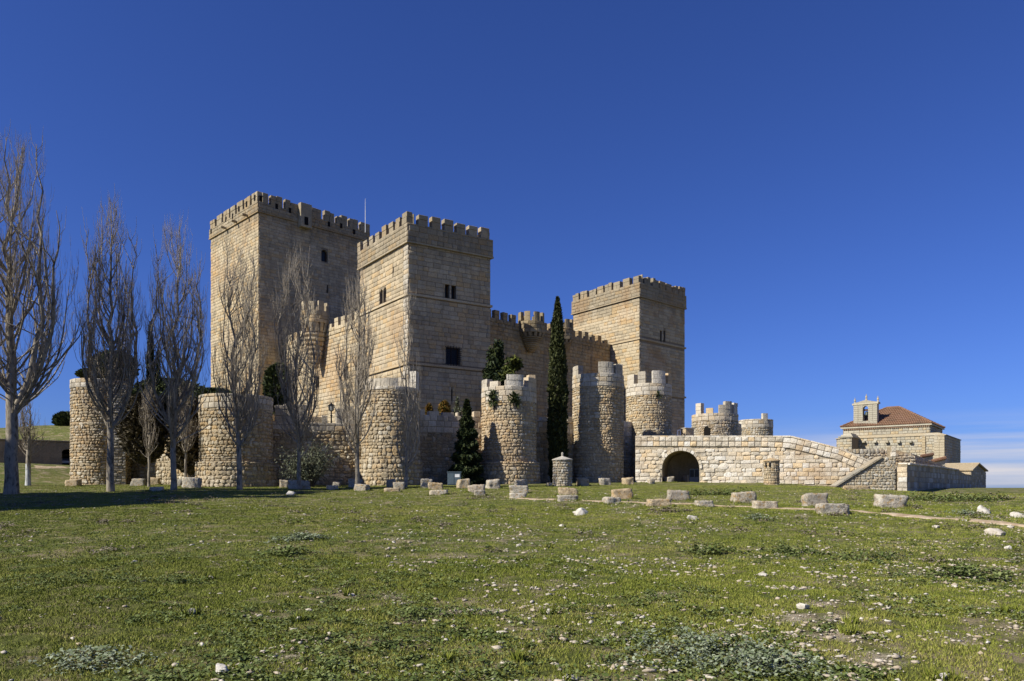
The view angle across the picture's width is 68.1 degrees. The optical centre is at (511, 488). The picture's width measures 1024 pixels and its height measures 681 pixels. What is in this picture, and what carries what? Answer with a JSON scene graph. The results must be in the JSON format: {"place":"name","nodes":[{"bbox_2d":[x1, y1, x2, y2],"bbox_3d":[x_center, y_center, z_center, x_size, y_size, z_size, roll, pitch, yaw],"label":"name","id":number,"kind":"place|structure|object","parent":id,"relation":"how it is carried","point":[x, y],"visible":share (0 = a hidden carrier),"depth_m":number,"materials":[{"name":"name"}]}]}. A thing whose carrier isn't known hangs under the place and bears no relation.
{"place":"outdoors","nodes":[
{"label":"outdoors","id":0,"kind":"place"},
{"bbox_2d":[0,425,70,440],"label":"hill","id":1,"kind":"structure","parent":0,"point":[60,433],"depth_m":89.88,"materials":[{"name":"plant"}]},
{"bbox_2d":[51,410,70,425],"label":"round bush","id":2,"kind":"object","parent":1,"relation":"on","point":[61,418],"visible":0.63,"depth_m":98.83,"materials":[{"name":"green plant"}]},
{"bbox_2d":[481,339,523,385],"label":"cedar tree","id":3,"kind":"object","parent":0,"point":[498,367],"visible":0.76,"depth_m":70.47,"materials":[{"name":"green plant"}]},
{"bbox_2d":[0,463,1023,680],"bbox_3d":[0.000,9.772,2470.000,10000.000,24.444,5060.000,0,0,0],"label":"ground","id":4,"kind":"structure","parent":0,"point":[54,476],"depth_m":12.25,"materials":[{"name":"plant"}]},
{"bbox_2d":[18,401,47,485],"bbox_3d":[-35.713,-3.861,56.309,2.248,7.500,2.309,0,0,-39],"label":"poplar tree","id":5,"kind":"object","parent":4,"relation":"on","point":[26,442],"visible":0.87,"depth_m":55.91,"materials":[{"name":"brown plant"}]},
{"bbox_2d":[0,439,70,464],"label":"cellar front","id":6,"kind":"object","parent":4,"relation":"on","point":[51,451],"visible":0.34,"depth_m":79.66,"materials":[{"name":"stone"}]},
{"bbox_2d":[0,119,90,494],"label":"poplar tree","id":7,"kind":"object","parent":4,"relation":"on","point":[16,403],"visible":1,"depth_m":41.80,"materials":[{"name":"brown plant"}]},
{"bbox_2d":[65,479,81,485],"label":"stone block","id":8,"kind":"object","parent":4,"relation":"on","point":[75,482],"depth_m":55.41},
{"bbox_2d":[29,570,156,584],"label":"weed clump","id":9,"kind":"object","parent":4,"relation":"on","point":[129,579],"visible":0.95,"depth_m":11.15,"materials":[{"name":"green plant"}]},
{"bbox_2d":[15,644,171,676],"bbox_3d":[-3.644,1.525,6.721,1.537,0.206,0.903,0,0,26],"label":"thistle clump","id":10,"kind":"object","parent":4,"relation":"on","point":[63,662],"visible":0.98,"depth_m":6.71,"materials":[{"name":"green plant"}]},
{"bbox_2d":[69,378,131,484],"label":"round tower","id":11,"kind":"structure","parent":4,"relation":"on","point":[88,446],"depth_m":59.93,"materials":[{"name":"stone"}]},
{"bbox_2d":[87,350,140,380],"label":"leafy bush","id":12,"kind":"object","parent":11,"relation":"on","point":[102,357],"visible":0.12,"depth_m":61.38,"materials":[{"name":"green plant"}]},
{"bbox_2d":[73,185,145,491],"bbox_3d":[-23.881,-8.842,44.988,3.917,18.260,4.053,0,0,-25],"label":"poplar tree","id":13,"kind":"object","parent":4,"relation":"on","point":[111,366],"visible":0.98,"depth_m":44.81,"materials":[{"name":"brown plant"}]},
{"bbox_2d":[113,383,126,484],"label":"stone pier","id":14,"kind":"structure","parent":4,"relation":"on","point":[120,466],"depth_m":60.35,"materials":[{"name":"stone"}]},
{"bbox_2d":[130,478,146,485],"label":"stone block","id":15,"kind":"object","parent":4,"relation":"on","point":[138,482],"depth_m":56.35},
{"bbox_2d":[115,391,169,465],"bbox_3d":[-27.635,-4.509,56.950,4.084,5.640,3.761,0,0,0],"label":"brush thicket","id":16,"kind":"object","parent":4,"relation":"on","point":[131,435],"visible":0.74,"depth_m":56.07,"materials":[{"name":"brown plant"}]},
{"bbox_2d":[138,373,159,486],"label":"poplar tree","id":17,"kind":"object","parent":4,"relation":"on","point":[149,439],"visible":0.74,"depth_m":52.92,"materials":[{"name":"brown plant"}]},
{"bbox_2d":[145,321,154,379],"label":"cypress tree","id":18,"kind":"object","parent":4,"relation":"on","point":[152,357],"visible":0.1,"depth_m":63.35,"materials":[{"name":"green plant"}]},
{"bbox_2d":[131,416,196,483],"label":"wall","id":19,"kind":"structure","parent":4,"relation":"on","point":[160,468],"depth_m":61.36,"materials":[{"name":"stone"}]},
{"bbox_2d":[130,376,206,411],"bbox_3d":[-27.154,-7.434,59.867,6.235,2.805,6.516,0,0,-39],"label":"ivy mound","id":20,"kind":"object","parent":19,"relation":"on","point":[160,385],"visible":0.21,"depth_m":57.81,"materials":[{"name":"green plant"}]},
{"bbox_2d":[124,210,222,489],"bbox_3d":[-20.287,-8.596,45.819,4.566,17.578,4.203,0,0,27],"label":"poplar tree","id":21,"kind":"object","parent":4,"relation":"on","point":[171,420],"visible":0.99,"depth_m":45.83,"materials":[{"name":"brown plant"}]},
{"bbox_2d":[134,573,215,584],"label":"weed clump","id":22,"kind":"object","parent":4,"relation":"on","point":[174,580],"visible":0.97,"depth_m":11.10,"materials":[{"name":"green plant"}]},
{"bbox_2d":[162,396,199,475],"bbox_3d":[-24.232,-4.078,57.231,3.900,6.238,4.043,0,0,0],"label":"brush thicket","id":23,"kind":"object","parent":4,"relation":"on","point":[192,455],"visible":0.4,"depth_m":56.33,"materials":[{"name":"brown plant"}]},
{"bbox_2d":[176,378,199,476],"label":"poplar tree","id":24,"kind":"object","parent":4,"relation":"on","point":[186,441],"visible":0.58,"depth_m":53.97,"materials":[{"name":"brown plant"}]},
{"bbox_2d":[182,477,201,487],"bbox_3d":[-20.554,-0.283,48.645,1.218,0.906,0.564,0,0,5],"label":"stone block","id":25,"kind":"object","parent":4,"relation":"on","point":[191,482],"depth_m":48.41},
{"bbox_2d":[216,663,228,673],"bbox_3d":[-2.449,1.545,6.396,0.100,0.135,0.102,0,0,-26],"label":"rock","id":26,"kind":"object","parent":4,"relation":"on","point":[221,667],"visible":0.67,"depth_m":6.37,"materials":[{"name":"stone"}]},
{"bbox_2d":[195,393,276,486],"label":"round tower","id":27,"kind":"structure","parent":4,"relation":"on","point":[216,465],"depth_m":53.79,"materials":[{"name":"stone"}]},
{"bbox_2d":[193,387,231,398],"bbox_3d":[-22.326,-7.000,57.045,3.050,1.306,3.231,0,0,-42],"label":"ivy mound","id":28,"kind":"object","parent":27,"relation":"on","point":[211,390],"visible":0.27,"depth_m":55.99,"materials":[{"name":"green plant"}]},
{"bbox_2d":[206,229,274,489],"bbox_3d":[-16.796,-8.224,47.061,3.573,16.851,3.791,0,0,-37],"label":"poplar tree","id":29,"kind":"object","parent":4,"relation":"on","point":[234,380],"visible":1,"depth_m":46.87,"materials":[{"name":"brown plant"}]},
{"bbox_2d":[209,191,369,420],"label":"castle tower","id":30,"kind":"structure","parent":4,"relation":"on","point":[275,232],"depth_m":97.73,"materials":[{"name":"beige stone"}]},
{"bbox_2d":[245,545,336,558],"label":"weed clump","id":31,"kind":"object","parent":4,"relation":"on","point":[290,549],"visible":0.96,"depth_m":14.17,"materials":[{"name":"green plant"}]},
{"bbox_2d":[258,532,332,543],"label":"thistle clump","id":32,"kind":"object","parent":4,"relation":"on","point":[302,536],"visible":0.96,"depth_m":16.55,"materials":[{"name":"green plant"}]},
{"bbox_2d":[267,241,326,489],"bbox_3d":[-13.645,-8.065,48.851,3.938,16.483,3.633,0,0,0],"label":"poplar tree","id":33,"kind":"object","parent":4,"relation":"on","point":[292,378],"visible":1,"depth_m":48.76,"materials":[{"name":"brown plant"}]},
{"bbox_2d":[288,479,310,488],"bbox_3d":[-14.051,-0.191,50.200,1.487,0.820,0.536,0,0,0],"label":"stone block","id":34,"kind":"object","parent":4,"relation":"on","point":[292,484],"depth_m":49.95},
{"bbox_2d":[274,440,338,486],"bbox_3d":[-14.719,-1.845,54.371,4.216,3.724,3.995,0,0,40],"label":"olive bush","id":35,"kind":"object","parent":4,"relation":"on","point":[312,468],"visible":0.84,"depth_m":53.93,"materials":[{"name":"green plant"}]},
{"bbox_2d":[272,404,361,485],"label":"wall","id":36,"kind":"structure","parent":4,"relation":"on","point":[342,471],"depth_m":59.07,"materials":[{"name":"stone"}]},
{"bbox_2d":[260,362,293,414],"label":"leafy bush","id":37,"kind":"object","parent":36,"relation":"on","point":[270,378],"visible":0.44,"depth_m":61.14,"materials":[{"name":"green plant"}]},
{"bbox_2d":[283,300,360,422],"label":"curtain wall","id":38,"kind":"structure","parent":4,"relation":"on","point":[328,376],"depth_m":85.92,"materials":[{"name":"beige stone"}]},
{"bbox_2d":[331,254,382,483],"bbox_3d":[-10.115,-7.657,48.986,2.786,15.695,3.306,0,0,-37],"label":"poplar tree","id":39,"kind":"object","parent":4,"relation":"on","point":[359,379],"visible":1,"depth_m":48.90,"materials":[{"name":"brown plant"}]},
{"bbox_2d":[354,484,369,490],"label":"stone block","id":40,"kind":"object","parent":4,"relation":"on","point":[360,487],"depth_m":46.73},
{"bbox_2d":[359,371,422,485],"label":"round tower","id":41,"kind":"structure","parent":4,"relation":"on","point":[381,463],"depth_m":57.91,"materials":[{"name":"stone"}]},
{"bbox_2d":[390,269,425,486],"bbox_3d":[-7.207,-7.505,52.241,2.521,15.101,2.585,0,0,0],"label":"poplar tree","id":42,"kind":"object","parent":4,"relation":"on","point":[408,463],"visible":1,"depth_m":52.04,"materials":[{"name":"brown plant"}]},
{"bbox_2d":[380,605,460,628],"bbox_3d":[-0.965,1.467,8.624,0.952,0.229,1.190,0,0,-21],"label":"weed clump","id":43,"kind":"object","parent":4,"relation":"on","point":[412,609],"visible":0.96,"depth_m":8.65,"materials":[{"name":"green plant"}]},
{"bbox_2d":[357,211,493,416],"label":"castle tower","id":44,"kind":"structure","parent":4,"relation":"on","point":[447,275],"depth_m":74.62,"materials":[{"name":"beige stone"}]},
{"bbox_2d":[445,346,461,365],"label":"window","id":45,"kind":"structure","parent":44,"relation":"in","point":[452,355],"depth_m":74.79,"materials":[{"name":"black glass"}]},
{"bbox_2d":[420,478,432,487],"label":"stone block","id":46,"kind":"object","parent":4,"relation":"on","point":[424,483],"depth_m":50.33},
{"bbox_2d":[428,482,442,489],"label":"stone block","id":47,"kind":"object","parent":4,"relation":"on","point":[432,485],"depth_m":47.20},
{"bbox_2d":[420,409,481,483],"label":"wall","id":48,"kind":"structure","parent":4,"relation":"on","point":[439,440],"depth_m":62.48,"materials":[{"name":"stone"}]},
{"bbox_2d":[437,400,451,414],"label":"thuja shrub","id":49,"kind":"object","parent":48,"relation":"on","point":[444,406],"visible":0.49,"depth_m":64.21,"materials":[{"name":"yellow plant"}]},
{"bbox_2d":[453,396,461,415],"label":"thuja shrub","id":50,"kind":"object","parent":48,"relation":"on","point":[457,407],"visible":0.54,"depth_m":64.44,"materials":[{"name":"green plant"}]},
{"bbox_2d":[447,472,461,484],"bbox_3d":[-4.467,-0.753,58.748,1.120,1.100,0.585,0,0,0],"label":"metal cabinet","id":51,"kind":"object","parent":4,"relation":"on","point":[453,478],"visible":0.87,"depth_m":58.47,"materials":[{"name":"white paint"}]},
{"bbox_2d":[456,478,469,488],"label":"stone block","id":52,"kind":"object","parent":4,"relation":"on","point":[462,483],"depth_m":48.20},
{"bbox_2d":[447,398,485,484],"bbox_3d":[-3.637,-3.700,61.053,3.066,7.150,3.283,0,0,-24],"label":"fir tree","id":53,"kind":"object","parent":4,"relation":"on","point":[466,457],"visible":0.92,"depth_m":60.46,"materials":[{"name":"green plant"}]},
{"bbox_2d":[467,484,484,492],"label":"stone block","id":54,"kind":"object","parent":4,"relation":"on","point":[471,488],"depth_m":42.60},
{"bbox_2d":[485,479,499,488],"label":"stone block","id":55,"kind":"object","parent":4,"relation":"on","point":[493,484],"depth_m":48.10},
{"bbox_2d":[479,374,539,483],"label":"round tower","id":56,"kind":"structure","parent":4,"relation":"on","point":[509,442],"depth_m":61.96,"materials":[{"name":"stone"}]},
{"bbox_2d":[485,389,521,409],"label":"ivy plant","id":57,"kind":"object","parent":56,"relation":"on","point":[514,395],"visible":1,"depth_m":61.72,"materials":[{"name":"green plant"}]},
{"bbox_2d":[0,489,1023,680],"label":"pebbles","id":58,"kind":"object","parent":4,"relation":"on","point":[895,655],"visible":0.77,"depth_m":9.51,"materials":[{"name":"stone"}]},
{"bbox_2d":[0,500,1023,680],"bbox_3d":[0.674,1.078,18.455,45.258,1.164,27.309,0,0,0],"label":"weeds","id":59,"kind":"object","parent":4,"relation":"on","point":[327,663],"visible":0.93,"depth_m":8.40,"materials":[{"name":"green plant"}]},
{"bbox_2d":[0,489,1023,562],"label":"stone blocks","id":60,"kind":"object","parent":4,"relation":"on","point":[563,504],"visible":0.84,"depth_m":23.33,"materials":[{"name":"stone"}]},
{"bbox_2d":[509,485,528,492],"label":"stone block","id":61,"kind":"object","parent":4,"relation":"on","point":[519,488],"depth_m":41.11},
{"bbox_2d":[490,309,609,419],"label":"curtain wall","id":62,"kind":"structure","parent":4,"relation":"on","point":[525,338],"depth_m":90.34,"materials":[{"name":"stone"}]},
{"bbox_2d":[536,417,573,482],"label":"wall","id":63,"kind":"structure","parent":4,"relation":"on","point":[542,447],"depth_m":67.02,"materials":[{"name":"stone"}]},
{"bbox_2d":[546,295,569,482],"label":"cypress tree","id":64,"kind":"object","parent":4,"relation":"on","point":[557,411],"visible":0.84,"depth_m":65.12,"materials":[{"name":"green plant"}]},
{"bbox_2d":[552,452,572,486],"bbox_3d":[3.727,-1.344,56.000,1.560,2.686,1.560,0,0,0],"label":"stone turret","id":65,"kind":"object","parent":4,"relation":"on","point":[562,470],"visible":0.9,"depth_m":55.40,"materials":[{"name":"stone"}]},
{"bbox_2d":[558,487,577,494],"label":"stone block","id":66,"kind":"object","parent":4,"relation":"on","point":[566,491],"depth_m":38.61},
{"bbox_2d":[557,495,578,501],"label":"stone block","id":67,"kind":"object","parent":4,"relation":"on","point":[565,498],"depth_m":33.00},
{"bbox_2d":[576,478,588,485],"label":"stone block","id":68,"kind":"object","parent":4,"relation":"on","point":[582,481],"depth_m":56.82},
{"bbox_2d":[543,599,635,624],"bbox_3d":[0.853,1.445,8.842,1.147,0.278,1.289,0,0,0],"label":"weed clump","id":69,"kind":"object","parent":4,"relation":"on","point":[581,609],"visible":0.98,"depth_m":8.93,"materials":[{"name":"green plant"}]},
{"bbox_2d":[572,361,623,482],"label":"round tower","id":70,"kind":"structure","parent":4,"relation":"on","point":[598,417],"depth_m":67.00,"materials":[{"name":"stone"}]},
{"bbox_2d":[602,497,620,503],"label":"stone block","id":71,"kind":"object","parent":4,"relation":"on","point":[610,499],"depth_m":30.87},
{"bbox_2d":[611,488,633,498],"bbox_3d":[5.025,0.294,34.597,0.967,0.617,0.550,0,0,-5],"label":"stone block","id":72,"kind":"object","parent":4,"relation":"on","point":[625,493],"depth_m":34.35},
{"bbox_2d":[623,421,631,477],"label":"wall","id":73,"kind":"structure","parent":4,"relation":"on","point":[627,444],"depth_m":74.16,"materials":[{"name":"stone"}]},
{"bbox_2d":[571,274,686,434],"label":"castle tower","id":74,"kind":"structure","parent":4,"relation":"on","point":[637,322],"depth_m":99.88,"materials":[{"name":"beige stone"}]},
{"bbox_2d":[626,370,671,481],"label":"round tower","id":75,"kind":"structure","parent":4,"relation":"on","point":[647,414],"depth_m":74.07,"materials":[{"name":"stone"}]},
{"bbox_2d":[646,499,671,506],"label":"stone block","id":76,"kind":"object","parent":4,"relation":"on","point":[658,502],"depth_m":28.81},
{"bbox_2d":[649,507,692,513],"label":"weed clump","id":77,"kind":"object","parent":4,"relation":"on","point":[667,509],"visible":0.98,"depth_m":26.07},
{"bbox_2d":[623,625,721,651],"bbox_3d":[1.589,1.503,7.554,1.019,0.231,1.159,0,0,0],"label":"thistle clump","id":78,"kind":"object","parent":4,"relation":"on","point":[685,628],"visible":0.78,"depth_m":7.55,"materials":[{"name":"green plant"}]},
{"bbox_2d":[666,490,690,500],"bbox_3d":[7.387,0.359,33.701,1.048,0.612,0.571,0,0,0],"label":"stone block","id":79,"kind":"object","parent":4,"relation":"on","point":[680,495],"depth_m":33.46,"materials":[{"name":"stone"}]},
{"bbox_2d":[694,500,713,506],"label":"stone block","id":80,"kind":"object","parent":4,"relation":"on","point":[705,503],"depth_m":28.56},
{"bbox_2d":[583,632,831,677],"bbox_3d":[1.800,1.529,6.974,2.503,0.334,1.215,0,0,11],"label":"thistle clump","id":81,"kind":"object","parent":4,"relation":"on","point":[705,639],"visible":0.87,"depth_m":7.01,"materials":[{"name":"green plant"}]},
{"bbox_2d":[691,401,738,435],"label":"round tower","id":82,"kind":"structure","parent":4,"relation":"on","point":[723,421],"depth_m":85.75,"materials":[{"name":"stone"}]},
{"bbox_2d":[675,543,755,555],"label":"weed clump","id":83,"kind":"object","parent":4,"relation":"on","point":[706,549],"visible":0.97,"depth_m":14.88,"materials":[{"name":"green plant"}]},
{"bbox_2d":[729,491,756,502],"bbox_3d":[9.517,0.417,31.200,1.027,0.620,0.581,0,0,0],"label":"stone block","id":84,"kind":"object","parent":4,"relation":"on","point":[747,497],"depth_m":30.96,"materials":[{"name":"stone"}]},
{"bbox_2d":[738,413,772,435],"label":"round tower","id":85,"kind":"structure","parent":4,"relation":"on","point":[763,426],"depth_m":101.98,"materials":[{"name":"stone"}]},
{"bbox_2d":[739,513,777,520],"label":"thistle clump","id":86,"kind":"object","parent":4,"relation":"on","point":[753,516],"visible":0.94,"depth_m":22.72,"materials":[{"name":"green plant"}]},
{"bbox_2d":[673,645,847,680],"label":"thistle clump","id":87,"kind":"object","parent":4,"relation":"on","point":[764,657],"visible":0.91,"depth_m":6.55,"materials":[{"name":"green plant"}]},
{"bbox_2d":[751,501,777,508],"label":"stone block","id":88,"kind":"object","parent":4,"relation":"on","point":[763,504],"depth_m":27.66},
{"bbox_2d":[635,436,895,489],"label":"stone bridge","id":89,"kind":"structure","parent":4,"relation":"on","point":[726,459],"depth_m":65.28,"materials":[{"name":"stone"}]},
{"bbox_2d":[680,427,694,435],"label":"stone pillar","id":90,"kind":"structure","parent":89,"relation":"on","point":[685,431],"depth_m":72.23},
{"bbox_2d":[690,469,698,481],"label":"glazed door","id":91,"kind":"structure","parent":89,"relation":"attached to","point":[694,475],"depth_m":69.19,"materials":[{"name":"blue paint"}]},
{"bbox_2d":[516,498,1023,526],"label":"dirt path","id":92,"kind":"structure","parent":4,"relation":"on","point":[971,520],"depth_m":23.86,"materials":[{"name":"soil"}]},
{"bbox_2d":[763,454,779,484],"bbox_3d":[20.897,-1.458,61.000,1.360,2.566,1.360,0,0,0],"label":"stone turret","id":93,"kind":"object","parent":4,"relation":"on","point":[771,471],"visible":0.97,"depth_m":60.50,"materials":[{"name":"stone"}]},
{"bbox_2d":[752,544,831,555],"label":"weed clump","id":94,"kind":"object","parent":4,"relation":"on","point":[790,549],"visible":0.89,"depth_m":15.07,"materials":[{"name":"green plant"}]},
{"bbox_2d":[801,493,828,505],"bbox_3d":[11.346,0.469,28.440,0.911,0.618,0.560,0,0,0],"label":"stone block","id":95,"kind":"object","parent":4,"relation":"on","point":[809,499],"depth_m":28.21,"materials":[{"name":"stone"}]},
{"bbox_2d":[814,503,849,514],"bbox_3d":[10.360,0.697,24.441,1.070,0.471,0.572,0,0,0],"label":"stone block","id":96,"kind":"object","parent":4,"relation":"on","point":[830,507],"depth_m":24.20,"materials":[{"name":"stone"}]},
{"bbox_2d":[685,487,1011,501],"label":"undergrowth","id":97,"kind":"object","parent":4,"relation":"on","point":[947,497],"visible":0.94,"depth_m":35.43,"materials":[{"name":"green plant"}]},
{"bbox_2d":[842,485,869,489],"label":"stone slab","id":98,"kind":"structure","parent":4,"relation":"on","point":[846,487],"depth_m":45.50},
{"bbox_2d":[830,456,895,489],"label":"stair wall","id":99,"kind":"structure","parent":4,"relation":"on","point":[877,473],"depth_m":60.17,"materials":[{"name":"stone"}]},
{"bbox_2d":[831,549,897,564],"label":"weed clump","id":100,"kind":"object","parent":4,"relation":"on","point":[869,559],"visible":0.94,"depth_m":14.12,"materials":[{"name":"green plant"}]},
{"bbox_2d":[844,448,914,468],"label":"ramp wall","id":101,"kind":"structure","parent":4,"relation":"on","point":[900,457],"depth_m":70.17,"materials":[{"name":"stone"}]},
{"bbox_2d":[873,494,908,507],"bbox_3d":[13.984,0.523,27.999,1.151,0.626,0.581,0,0,0],"label":"stone block","id":102,"kind":"object","parent":4,"relation":"on","point":[893,501],"depth_m":27.76,"materials":[{"name":"stone"}]},
{"bbox_2d":[835,394,960,462],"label":"chapel","id":103,"kind":"structure","parent":4,"relation":"on","point":[900,428],"depth_m":101.64,"materials":[{"name":"stone"}]},
{"bbox_2d":[896,464,906,490],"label":"end pier","id":104,"kind":"structure","parent":4,"relation":"on","point":[901,477],"depth_m":59.72,"materials":[{"name":"stone"}]},
{"bbox_2d":[910,453,944,466],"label":"precinct wall","id":105,"kind":"structure","parent":4,"relation":"on","point":[920,460],"depth_m":74.87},
{"bbox_2d":[898,463,970,490],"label":"precinct wall","id":106,"kind":"structure","parent":4,"relation":"on","point":[920,477],"depth_m":69.36,"materials":[{"name":"stone"}]},
{"bbox_2d":[936,509,987,515],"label":"thistle clump","id":107,"kind":"object","parent":4,"relation":"on","point":[964,511],"visible":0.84,"depth_m":25.34,"materials":[{"name":"green plant"}]},
{"bbox_2d":[945,463,987,487],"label":"gabled hut","id":108,"kind":"object","parent":4,"relation":"on","point":[977,472],"visible":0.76,"depth_m":94.12,"materials":[{"name":"stone"}]},
{"bbox_2d":[915,565,1023,582],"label":"weed clump","id":109,"kind":"object","parent":4,"relation":"on","point":[965,570],"visible":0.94,"depth_m":12.25,"materials":[{"name":"green plant"}]},
{"bbox_2d":[984,528,1005,535],"bbox_3d":[11.647,1.095,18.276,0.475,0.298,0.407,0,0,31],"label":"rock","id":110,"kind":"object","parent":4,"relation":"on","point":[999,532],"visible":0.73,"depth_m":18.18,"materials":[{"name":"stone"}]},
{"bbox_2d":[0,0,1023,487],"label":"sky","id":111,"kind":"structure","parent":0,"point":[833,190],"materials":[{"name":"blue"}]},
{"bbox_2d":[76,481,1023,680],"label":"long grass","id":112,"kind":"structure","parent":0,"point":[519,656],"depth_m":8.93,"materials":[{"name":"plant"}]},
{"bbox_2d":[887,446,895,456],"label":"stair pillar","id":113,"kind":"structure","parent":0,"point":[891,450],"depth_m":60.05,"materials":[{"name":"stone"}]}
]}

